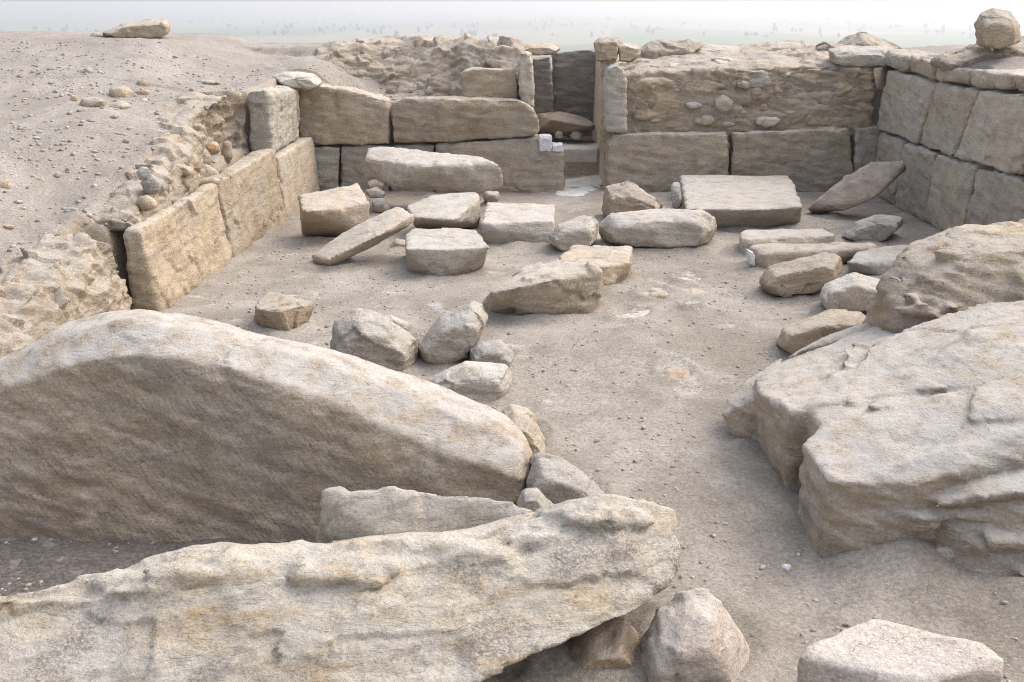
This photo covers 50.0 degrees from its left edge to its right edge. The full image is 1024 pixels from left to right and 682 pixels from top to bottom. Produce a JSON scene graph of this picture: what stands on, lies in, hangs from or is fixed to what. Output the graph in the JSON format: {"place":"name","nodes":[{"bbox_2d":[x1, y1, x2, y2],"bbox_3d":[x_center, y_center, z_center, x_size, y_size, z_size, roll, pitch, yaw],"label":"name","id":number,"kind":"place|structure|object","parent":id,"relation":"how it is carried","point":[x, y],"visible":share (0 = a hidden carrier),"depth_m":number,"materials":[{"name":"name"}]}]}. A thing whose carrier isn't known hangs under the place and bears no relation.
{"place":"outdoors","nodes":[
{"label":"outdoors","id":0,"kind":"place"},
{"bbox_2d":[0,39,271,256],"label":"gravel","id":1,"kind":"structure","parent":0,"point":[10,249],"depth_m":14.26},
{"bbox_2d":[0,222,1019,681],"bbox_3d":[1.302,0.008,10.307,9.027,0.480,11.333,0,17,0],"label":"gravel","id":2,"kind":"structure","parent":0,"point":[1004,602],"depth_m":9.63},
{"bbox_2d":[0,6,1023,681],"bbox_3d":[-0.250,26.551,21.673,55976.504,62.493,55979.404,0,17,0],"label":"ground","id":3,"kind":"structure","parent":0,"point":[922,584],"depth_m":11.27,"materials":[{"name":"sand"}]},
{"bbox_2d":[0,179,12,188],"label":"bank stone","id":4,"kind":"object","parent":3,"relation":"on","point":[7,184],"visible":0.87,"depth_m":11.32,"materials":[{"name":"stone"}]},
{"bbox_2d":[3,224,13,228],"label":"scattered stone","id":5,"kind":"object","parent":3,"relation":"on","point":[8,226],"visible":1,"depth_m":10.64,"materials":[{"name":"stone"}]},
{"bbox_2d":[14,200,22,203],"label":"scattered stone","id":6,"kind":"object","parent":3,"relation":"on","point":[18,201],"visible":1,"depth_m":11.09,"materials":[{"name":"stone"}]},
{"bbox_2d":[54,172,62,177],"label":"scattered stone","id":7,"kind":"object","parent":3,"relation":"on","point":[57,174],"visible":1,"depth_m":11.83,"materials":[{"name":"stone"}]},
{"bbox_2d":[0,232,132,360],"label":"earth bank","id":8,"kind":"structure","parent":3,"relation":"on","point":[49,283],"depth_m":9.69,"materials":[{"name":"soil"}]},
{"bbox_2d":[65,207,78,210],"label":"bank stone","id":9,"kind":"object","parent":3,"relation":"on","point":[72,208],"visible":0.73,"depth_m":11.12,"materials":[{"name":"stone"}]},
{"bbox_2d":[70,95,77,101],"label":"bank stone","id":10,"kind":"object","parent":3,"relation":"on","point":[73,98],"visible":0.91,"depth_m":14.29,"materials":[{"name":"stone"}]},
{"bbox_2d":[4,537,154,590],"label":"gravel","id":11,"kind":"structure","parent":3,"relation":"on","point":[40,581],"depth_m":6.79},
{"bbox_2d":[81,66,92,73],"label":"bank stone","id":12,"kind":"object","parent":3,"relation":"on","point":[88,69],"visible":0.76,"depth_m":15.74,"materials":[{"name":"stone"}]},
{"bbox_2d":[79,97,106,106],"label":"bank stone","id":13,"kind":"object","parent":3,"relation":"on","point":[92,102],"visible":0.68,"depth_m":14.09,"materials":[{"name":"stone"}]},
{"bbox_2d":[90,32,103,36],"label":"stone","id":14,"kind":"object","parent":3,"relation":"on","point":[96,34],"visible":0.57,"depth_m":18.70,"materials":[{"name":"grey stone"}]},
{"bbox_2d":[111,101,130,108],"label":"bank stone","id":15,"kind":"object","parent":3,"relation":"on","point":[121,104],"visible":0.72,"depth_m":14.26,"materials":[{"name":"stone"}]},
{"bbox_2d":[109,86,133,96],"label":"bank stone","id":16,"kind":"object","parent":3,"relation":"on","point":[121,91],"visible":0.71,"depth_m":14.69,"materials":[{"name":"stone"}]},
{"bbox_2d":[102,19,170,38],"bbox_3d":[-6.465,-5.355,18.856,1.304,0.352,0.862,0,17,0],"label":"flat slab","id":17,"kind":"object","parent":3,"relation":"on","point":[152,28],"depth_m":18.49,"materials":[{"name":"stone"}]},
{"bbox_2d":[137,79,149,85],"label":"bank stone","id":18,"kind":"object","parent":3,"relation":"on","point":[144,82],"visible":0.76,"depth_m":15.38,"materials":[{"name":"stone"}]},
{"bbox_2d":[137,89,149,94],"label":"bank stone","id":19,"kind":"object","parent":3,"relation":"on","point":[144,92],"visible":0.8,"depth_m":14.93,"materials":[{"name":"stone"}]},
{"bbox_2d":[93,89,249,231],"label":"earth bank","id":20,"kind":"structure","parent":3,"relation":"on","point":[220,118],"depth_m":13.30,"materials":[{"name":"soil"}]},
{"bbox_2d":[137,167,150,180],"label":"rubble stone","id":21,"kind":"object","parent":20,"relation":"on","point":[143,173],"visible":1,"depth_m":11.40,"materials":[{"name":"grey stone"}]},
{"bbox_2d":[136,195,156,210],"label":"rubble stone","id":22,"kind":"object","parent":20,"relation":"on","point":[146,203],"visible":1,"depth_m":11.49,"materials":[{"name":"stone"}]},
{"bbox_2d":[140,178,162,194],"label":"rubble stone","id":23,"kind":"object","parent":20,"relation":"on","point":[151,186],"visible":0.94,"depth_m":11.62,"materials":[{"name":"grey stone"}]},
{"bbox_2d":[176,164,192,175],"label":"rubble stone","id":24,"kind":"object","parent":20,"relation":"on","point":[187,170],"visible":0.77,"depth_m":12.72,"materials":[{"name":"stone"}]},
{"bbox_2d":[182,178,189,190],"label":"rubble stone","id":25,"kind":"object","parent":20,"relation":"on","point":[186,183],"visible":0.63,"depth_m":12.79,"materials":[{"name":"stone"}]},
{"bbox_2d":[193,123,203,130],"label":"rubble stone","id":26,"kind":"object","parent":20,"relation":"on","point":[198,127],"visible":1,"depth_m":13.39,"materials":[{"name":"stone"}]},
{"bbox_2d":[204,164,218,176],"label":"rubble stone","id":27,"kind":"object","parent":20,"relation":"on","point":[210,170],"visible":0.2,"depth_m":13.73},
{"bbox_2d":[205,141,219,154],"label":"rubble stone","id":28,"kind":"object","parent":20,"relation":"on","point":[212,147],"visible":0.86,"depth_m":14.02,"materials":[{"name":"stone"}]},
{"bbox_2d":[197,80,219,84],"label":"bank stone","id":29,"kind":"object","parent":3,"relation":"on","point":[209,82],"visible":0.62,"depth_m":16.18,"materials":[{"name":"stone"}]},
{"bbox_2d":[123,85,319,311],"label":"stone wall","id":30,"kind":"structure","parent":3,"relation":"on","point":[177,250],"depth_m":13.54,"materials":[{"name":"stone"}]},
{"bbox_2d":[272,71,322,89],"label":"flat stone","id":31,"kind":"object","parent":30,"relation":"on","point":[296,80],"visible":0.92,"depth_m":17.16,"materials":[{"name":"stone"}]},
{"bbox_2d":[221,141,232,163],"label":"rubble stone","id":32,"kind":"object","parent":3,"relation":"on","point":[226,152],"visible":1,"depth_m":14.77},
{"bbox_2d":[0,309,531,543],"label":"tooled boulder","id":33,"kind":"object","parent":3,"relation":"on","point":[134,425],"visible":0.82,"depth_m":6.87,"materials":[{"name":"stone"}]},
{"bbox_2d":[254,292,314,330],"bbox_3d":[-2.223,-0.269,10.714,0.605,0.289,0.640,4,18,13],"label":"block","id":34,"kind":"object","parent":3,"relation":"on","point":[277,310],"depth_m":10.51,"materials":[{"name":"stone"}]},
{"bbox_2d":[298,183,369,236],"bbox_3d":[-2.367,-1.684,14.610,1.328,0.607,0.870,-14,22,-39],"label":"stone block","id":35,"kind":"object","parent":3,"relation":"on","point":[336,212],"depth_m":14.37,"materials":[{"name":"stone"}]},
{"bbox_2d":[0,494,680,681],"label":"ledge boulder","id":36,"kind":"object","parent":3,"relation":"on","point":[481,602],"visible":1,"depth_m":4.96,"materials":[{"name":"stone"}]},
{"bbox_2d":[312,207,413,265],"bbox_3d":[-1.761,-1.238,13.301,1.270,0.600,0.645,-10,20,-30],"label":"tilted slab","id":37,"kind":"object","parent":3,"relation":"on","point":[363,236],"depth_m":13.21,"materials":[{"name":"stone"}]},
{"bbox_2d":[330,308,417,370],"bbox_3d":[-1.210,0.058,9.527,0.789,0.712,0.655,0,17,0],"label":"grey boulder","id":38,"kind":"object","parent":3,"relation":"on","point":[377,338],"visible":0.66,"depth_m":9.25,"materials":[{"name":"stone"}]},
{"bbox_2d":[372,198,389,212],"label":"prop stone","id":39,"kind":"object","parent":3,"relation":"on","point":[381,205],"visible":0.86,"depth_m":16.21,"materials":[{"name":"grey stone"}]},
{"bbox_2d":[365,187,385,197],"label":"prop stone","id":40,"kind":"object","parent":39,"relation":"on","point":[375,192],"visible":1,"depth_m":16.36,"materials":[{"name":"grey stone"}]},
{"bbox_2d":[367,179,385,189],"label":"prop stone","id":41,"kind":"object","parent":40,"relation":"on","point":[372,183],"visible":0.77,"depth_m":16.53,"materials":[{"name":"stone"}]},
{"bbox_2d":[363,146,502,191],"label":"stone slab","id":42,"kind":"structure","parent":41,"relation":"on","point":[405,168],"depth_m":16.31,"materials":[{"name":"stone"}]},
{"bbox_2d":[389,239,404,247],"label":"prop stone","id":43,"kind":"object","parent":3,"relation":"on","point":[397,242],"visible":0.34,"depth_m":14.03,"materials":[{"name":"stone"}]},
{"bbox_2d":[386,314,409,330],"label":"thin slab","id":44,"kind":"structure","parent":3,"relation":"on","point":[403,324],"depth_m":10.39,"materials":[{"name":"stone"}]},
{"bbox_2d":[315,32,525,97],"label":"earth bank","id":45,"kind":"structure","parent":3,"relation":"on","point":[441,64],"depth_m":19.37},
{"bbox_2d":[309,46,446,100],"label":"gravel","id":46,"kind":"structure","parent":45,"relation":"on","point":[438,95],"depth_m":18.82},
{"bbox_2d":[316,486,532,542],"bbox_3d":[-0.402,1.161,5.851,1.284,0.943,0.631,0,17,0],"label":"wedged slab","id":47,"kind":"object","parent":3,"relation":"on","point":[345,514],"depth_m":5.57,"materials":[{"name":"stone"}]},
{"bbox_2d":[425,89,432,94],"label":"loose stone","id":48,"kind":"object","parent":3,"relation":"on","point":[428,92],"visible":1,"depth_m":19.11,"materials":[{"name":"stone"}]},
{"bbox_2d":[298,51,564,192],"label":"stone wall","id":49,"kind":"structure","parent":3,"relation":"on","point":[488,115],"depth_m":17.98,"materials":[{"name":"grey stone"}]},
{"bbox_2d":[526,43,559,55],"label":"flat slab","id":50,"kind":"object","parent":49,"relation":"on","point":[544,49],"depth_m":20.01,"materials":[{"name":"stone"}]},
{"bbox_2d":[407,192,479,228],"bbox_3d":[-0.884,-1.784,15.198,0.832,0.453,1.747,6,18,17],"label":"stone slab","id":51,"kind":"object","parent":3,"relation":"on","point":[455,210],"depth_m":14.82,"materials":[{"name":"stone"}]},
{"bbox_2d":[405,227,488,275],"bbox_3d":[-0.772,-1.044,13.042,1.030,0.401,1.290,0,17,0],"label":"stone block","id":52,"kind":"object","parent":3,"relation":"on","point":[442,251],"depth_m":12.54,"materials":[{"name":"stone"}]},
{"bbox_2d":[418,301,487,363],"bbox_3d":[-0.531,-0.030,9.610,0.642,0.665,0.612,0,17,0],"label":"pale boulder","id":53,"kind":"object","parent":3,"relation":"on","point":[452,336],"visible":0.94,"depth_m":9.36,"materials":[{"name":"stone"}]},
{"bbox_2d":[430,361,511,400],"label":"pale boulder","id":54,"kind":"object","parent":3,"relation":"on","point":[481,381],"visible":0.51,"depth_m":8.59,"materials":[{"name":"stone"}]},
{"bbox_2d":[482,191,499,201],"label":"prop stone","id":55,"kind":"object","parent":3,"relation":"on","point":[491,196],"visible":0.98,"depth_m":16.89,"materials":[{"name":"stone"}]},
{"bbox_2d":[467,339,514,366],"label":"buried stone","id":56,"kind":"object","parent":3,"relation":"on","point":[497,351],"visible":0.51,"depth_m":9.21,"materials":[{"name":"grey stone"}]},
{"bbox_2d":[482,676,499,681],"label":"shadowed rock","id":57,"kind":"object","parent":3,"relation":"on","point":[493,679],"visible":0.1,"depth_m":5.08,"materials":[{"name":"brown stone"}]},
{"bbox_2d":[480,202,555,243],"bbox_3d":[0.098,-1.589,14.903,1.012,0.362,1.548,0,17,0],"label":"stone block","id":58,"kind":"object","parent":3,"relation":"on","point":[501,223],"depth_m":14.26,"materials":[{"name":"stone"}]},
{"bbox_2d":[499,404,545,454],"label":"brown boulder","id":59,"kind":"object","parent":3,"relation":"on","point":[523,419],"visible":0.28,"depth_m":7.63,"materials":[{"name":"stone"}]},
{"bbox_2d":[516,488,553,511],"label":"stone","id":60,"kind":"object","parent":3,"relation":"on","point":[533,499],"visible":0.49,"depth_m":6.33,"materials":[{"name":"grey stone"}]},
{"bbox_2d":[532,56,553,136],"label":"standing slab","id":61,"kind":"structure","parent":3,"relation":"on","point":[543,90],"depth_m":21.09,"materials":[{"name":"stone"}]},
{"bbox_2d":[483,259,603,314],"bbox_3d":[0.317,-0.491,11.004,1.240,0.573,0.846,0,17,0],"label":"angular boulder","id":62,"kind":"object","parent":3,"relation":"on","point":[556,286],"visible":0.88,"depth_m":10.79,"materials":[{"name":"stone"}]},
{"bbox_2d":[555,131,562,137],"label":"prop stone","id":63,"kind":"object","parent":3,"relation":"on","point":[558,134],"visible":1,"depth_m":20.30,"materials":[{"name":"grey stone"}]},
{"bbox_2d":[526,452,604,503],"bbox_3d":[0.342,0.975,6.943,0.524,0.638,0.627,0,17,0],"label":"grey boulder","id":64,"kind":"object","parent":3,"relation":"on","point":[554,479],"visible":0.47,"depth_m":6.66,"materials":[{"name":"stone"}]},
{"bbox_2d":[536,111,594,133],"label":"fallen slab","id":65,"kind":"object","parent":3,"relation":"on","point":[562,122],"depth_m":20.47,"materials":[{"name":"brown stone"}]},
{"bbox_2d":[551,49,595,137],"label":"standing slab","id":66,"kind":"structure","parent":3,"relation":"on","point":[573,76],"depth_m":21.38,"materials":[{"name":"stone"}]},
{"bbox_2d":[548,214,598,251],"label":"rough stone","id":67,"kind":"object","parent":3,"relation":"on","point":[578,230],"visible":0.87,"depth_m":13.69,"materials":[{"name":"stone"}]},
{"bbox_2d":[555,174,601,195],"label":"paving slab","id":68,"kind":"structure","parent":3,"relation":"on","point":[586,183],"depth_m":18.78,"materials":[{"name":"stone"}]},
{"bbox_2d":[563,142,597,161],"bbox_3d":[1.267,-3.340,20.340,0.715,0.585,0.948,0,17,0],"label":"threshold step","id":69,"kind":"object","parent":3,"relation":"on","point":[581,152],"visible":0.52,"depth_m":19.88,"materials":[{"name":"stone"}]},
{"bbox_2d":[570,131,581,139],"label":"prop stone","id":70,"kind":"object","parent":69,"relation":"on","point":[575,135],"visible":1,"depth_m":20.30,"materials":[{"name":"grey stone"}]},
{"bbox_2d":[559,245,632,284],"bbox_3d":[0.946,-0.819,12.427,0.813,0.352,1.145,3,17,9],"label":"stone block","id":71,"kind":"object","parent":3,"relation":"on","point":[613,263],"depth_m":12.28,"materials":[{"name":"stone"}]},
{"bbox_2d":[567,617,639,669],"bbox_3d":[0.506,1.814,5.498,0.744,0.996,0.636,0,17,0],"label":"sandy boulder","id":72,"kind":"object","parent":3,"relation":"on","point":[611,643],"visible":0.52,"depth_m":5.21,"materials":[{"name":"stone"}]},
{"bbox_2d":[602,180,662,217],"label":"rough stone","id":73,"kind":"object","parent":3,"relation":"on","point":[626,196],"visible":0.66,"depth_m":15.65,"materials":[{"name":"stone"}]},
{"bbox_2d":[616,309,649,317],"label":"sunken stone","id":74,"kind":"object","parent":3,"relation":"on","point":[638,313],"visible":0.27,"depth_m":10.90,"materials":[{"name":"stone"}]},
{"bbox_2d":[642,287,667,298],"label":"sunken stone","id":75,"kind":"object","parent":3,"relation":"on","point":[658,293],"visible":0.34,"depth_m":11.50,"materials":[{"name":"stone"}]},
{"bbox_2d":[599,208,716,247],"bbox_3d":[1.902,-1.417,14.232,1.554,0.616,0.819,0,17,0],"label":"rounded stone","id":76,"kind":"object","parent":3,"relation":"on","point":[662,228],"visible":0.94,"depth_m":13.89,"materials":[{"name":"stone"}]},
{"bbox_2d":[663,367,688,380],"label":"sunken stone","id":77,"kind":"object","parent":3,"relation":"on","point":[671,373],"visible":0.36,"depth_m":9.10,"materials":[{"name":"stone"}]},
{"bbox_2d":[671,182,681,208],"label":"end stone","id":78,"kind":"object","parent":3,"relation":"on","point":[676,196],"visible":0.99,"depth_m":15.87,"materials":[{"name":"grey stone"}]},
{"bbox_2d":[677,274,700,280],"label":"sunken stone","id":79,"kind":"object","parent":3,"relation":"on","point":[689,276],"visible":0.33,"depth_m":12.42,"materials":[{"name":"stone"}]},
{"bbox_2d":[640,587,749,681],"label":"pale boulder","id":80,"kind":"object","parent":3,"relation":"on","point":[695,635],"visible":0.88,"depth_m":5.00,"materials":[{"name":"beige stone"}]},
{"bbox_2d":[682,287,707,293],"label":"sunken stone","id":81,"kind":"object","parent":3,"relation":"on","point":[691,290],"visible":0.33,"depth_m":11.76,"materials":[{"name":"stone"}]},
{"bbox_2d":[679,175,801,228],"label":"stone slab","id":82,"kind":"structure","parent":3,"relation":"on","point":[750,201],"depth_m":15.60,"materials":[{"name":"stone"}]},
{"bbox_2d":[599,42,893,192],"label":"stone wall","id":83,"kind":"structure","parent":3,"relation":"on","point":[801,119],"depth_m":18.09,"materials":[{"name":"stone"}]},
{"bbox_2d":[594,37,619,61],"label":"cap stone","id":84,"kind":"object","parent":83,"relation":"on","point":[605,48],"visible":0.98,"depth_m":18.00,"materials":[{"name":"stone"}]},
{"bbox_2d":[618,41,641,62],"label":"cap stone","id":85,"kind":"object","parent":83,"relation":"on","point":[629,52],"visible":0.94,"depth_m":18.14,"materials":[{"name":"stone"}]},
{"bbox_2d":[656,61,680,66],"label":"top stone","id":86,"kind":"object","parent":83,"relation":"on","point":[673,64],"visible":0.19,"depth_m":18.51,"materials":[{"name":"stone"}]},
{"bbox_2d":[640,39,703,58],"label":"stone","id":87,"kind":"object","parent":83,"relation":"on","point":[654,49],"visible":0.62,"depth_m":19.20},
{"bbox_2d":[710,57,730,63],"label":"top stone","id":88,"kind":"object","parent":83,"relation":"on","point":[722,60],"visible":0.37,"depth_m":18.45,"materials":[{"name":"stone"}]},
{"bbox_2d":[702,43,741,51],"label":"top stone","id":89,"kind":"object","parent":83,"relation":"on","point":[711,47],"visible":0.3,"depth_m":19.52,"materials":[{"name":"stone"}]},
{"bbox_2d":[758,40,809,50],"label":"top stone","id":90,"kind":"object","parent":83,"relation":"on","point":[792,45],"visible":0.44,"depth_m":19.41,"materials":[{"name":"stone"}]},
{"bbox_2d":[816,41,838,50],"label":"top stone","id":91,"kind":"object","parent":83,"relation":"on","point":[823,45],"visible":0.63,"depth_m":19.22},
{"bbox_2d":[781,564,790,570],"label":"loose stone","id":92,"kind":"object","parent":3,"relation":"on","point":[786,567],"visible":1,"depth_m":6.06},
{"bbox_2d":[739,228,834,253],"bbox_3d":[3.467,-1.261,14.021,1.311,0.251,0.664,-2,17,-8],"label":"stone slab","id":93,"kind":"object","parent":3,"relation":"on","point":[748,239],"depth_m":13.87,"materials":[{"name":"stone"}]},
{"bbox_2d":[759,252,842,297],"bbox_3d":[3.130,-0.679,11.841,0.933,0.572,0.638,0,17,0],"label":"wedge stone","id":94,"kind":"object","parent":3,"relation":"on","point":[813,274],"visible":0.87,"depth_m":11.58,"materials":[{"name":"stone"}]},
{"bbox_2d":[746,242,877,267],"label":"stone beam","id":95,"kind":"structure","parent":3,"relation":"on","point":[764,255],"depth_m":12.98,"materials":[{"name":"stone"}]},
{"bbox_2d":[777,309,865,353],"bbox_3d":[2.835,-0.033,9.943,0.916,0.538,0.731,0,17,0],"label":"rounded stone","id":96,"kind":"object","parent":3,"relation":"on","point":[797,336],"visible":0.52,"depth_m":9.62,"materials":[{"name":"stone"}]},
{"bbox_2d":[787,323,870,359],"bbox_3d":[2.642,0.064,8.946,0.774,0.597,0.563,5,18,15],"label":"thin slab","id":97,"kind":"object","parent":3,"relation":"on","point":[832,338],"depth_m":8.71,"materials":[{"name":"stone"}]},
{"bbox_2d":[819,272,879,312],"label":"rounded stone","id":98,"kind":"object","parent":3,"relation":"on","point":[854,291],"visible":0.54,"depth_m":10.90,"materials":[{"name":"stone"}]},
{"bbox_2d":[808,160,905,212],"bbox_3d":[5.016,-2.226,16.013,1.282,0.846,0.594,9,19,26],"label":"leaning slab","id":99,"kind":"object","parent":3,"relation":"on","point":[869,181],"depth_m":15.89,"materials":[{"name":"brown stone"}]},
{"bbox_2d":[838,32,900,48],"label":"rock","id":100,"kind":"object","parent":3,"relation":"on","point":[862,39],"visible":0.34,"depth_m":20.40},
{"bbox_2d":[842,214,902,241],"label":"pointed stone","id":101,"kind":"object","parent":3,"relation":"on","point":[880,227],"visible":0.86,"depth_m":14.23,"materials":[{"name":"grey stone"}]},
{"bbox_2d":[722,300,1023,576],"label":"great block","id":102,"kind":"structure","parent":3,"relation":"on","point":[872,436],"depth_m":6.36,"materials":[{"name":"stone"}]},
{"bbox_2d":[847,245,907,274],"bbox_3d":[4.573,-0.938,12.959,1.823,0.254,0.715,-14,22,-37],"label":"stone slab","id":103,"kind":"object","parent":3,"relation":"on","point":[879,261],"depth_m":12.53,"materials":[{"name":"grey stone"}]},
{"bbox_2d":[797,619,1003,681],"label":"stone block","id":104,"kind":"object","parent":3,"relation":"on","point":[875,650],"depth_m":4.60,"materials":[{"name":"beige stone"}]},
{"bbox_2d":[862,219,1023,332],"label":"knobbed boulder","id":105,"kind":"object","parent":3,"relation":"on","point":[955,269],"visible":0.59,"depth_m":8.17,"materials":[{"name":"stone"}]},
{"bbox_2d":[941,25,944,34],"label":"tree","id":106,"kind":"object","parent":3,"relation":"on","point":[943,29],"visible":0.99,"depth_m":2254.39,"materials":[{"name":"plant"}]},
{"bbox_2d":[875,49,1023,230],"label":"stone wall","id":107,"kind":"structure","parent":3,"relation":"on","point":[951,141],"depth_m":14.93,"materials":[{"name":"stone"}]},
{"bbox_2d":[930,36,1023,71],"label":"flat stone","id":108,"kind":"object","parent":107,"relation":"on","point":[969,55],"visible":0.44,"depth_m":15.10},
{"bbox_2d":[974,8,1020,48],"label":"round boulder","id":109,"kind":"object","parent":108,"relation":"on","point":[996,28],"visible":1,"depth_m":14.43,"materials":[{"name":"stone"}]},
{"bbox_2d":[0,0,1023,5],"label":"sky","id":110,"kind":"structure","parent":0,"point":[2,2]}
]}

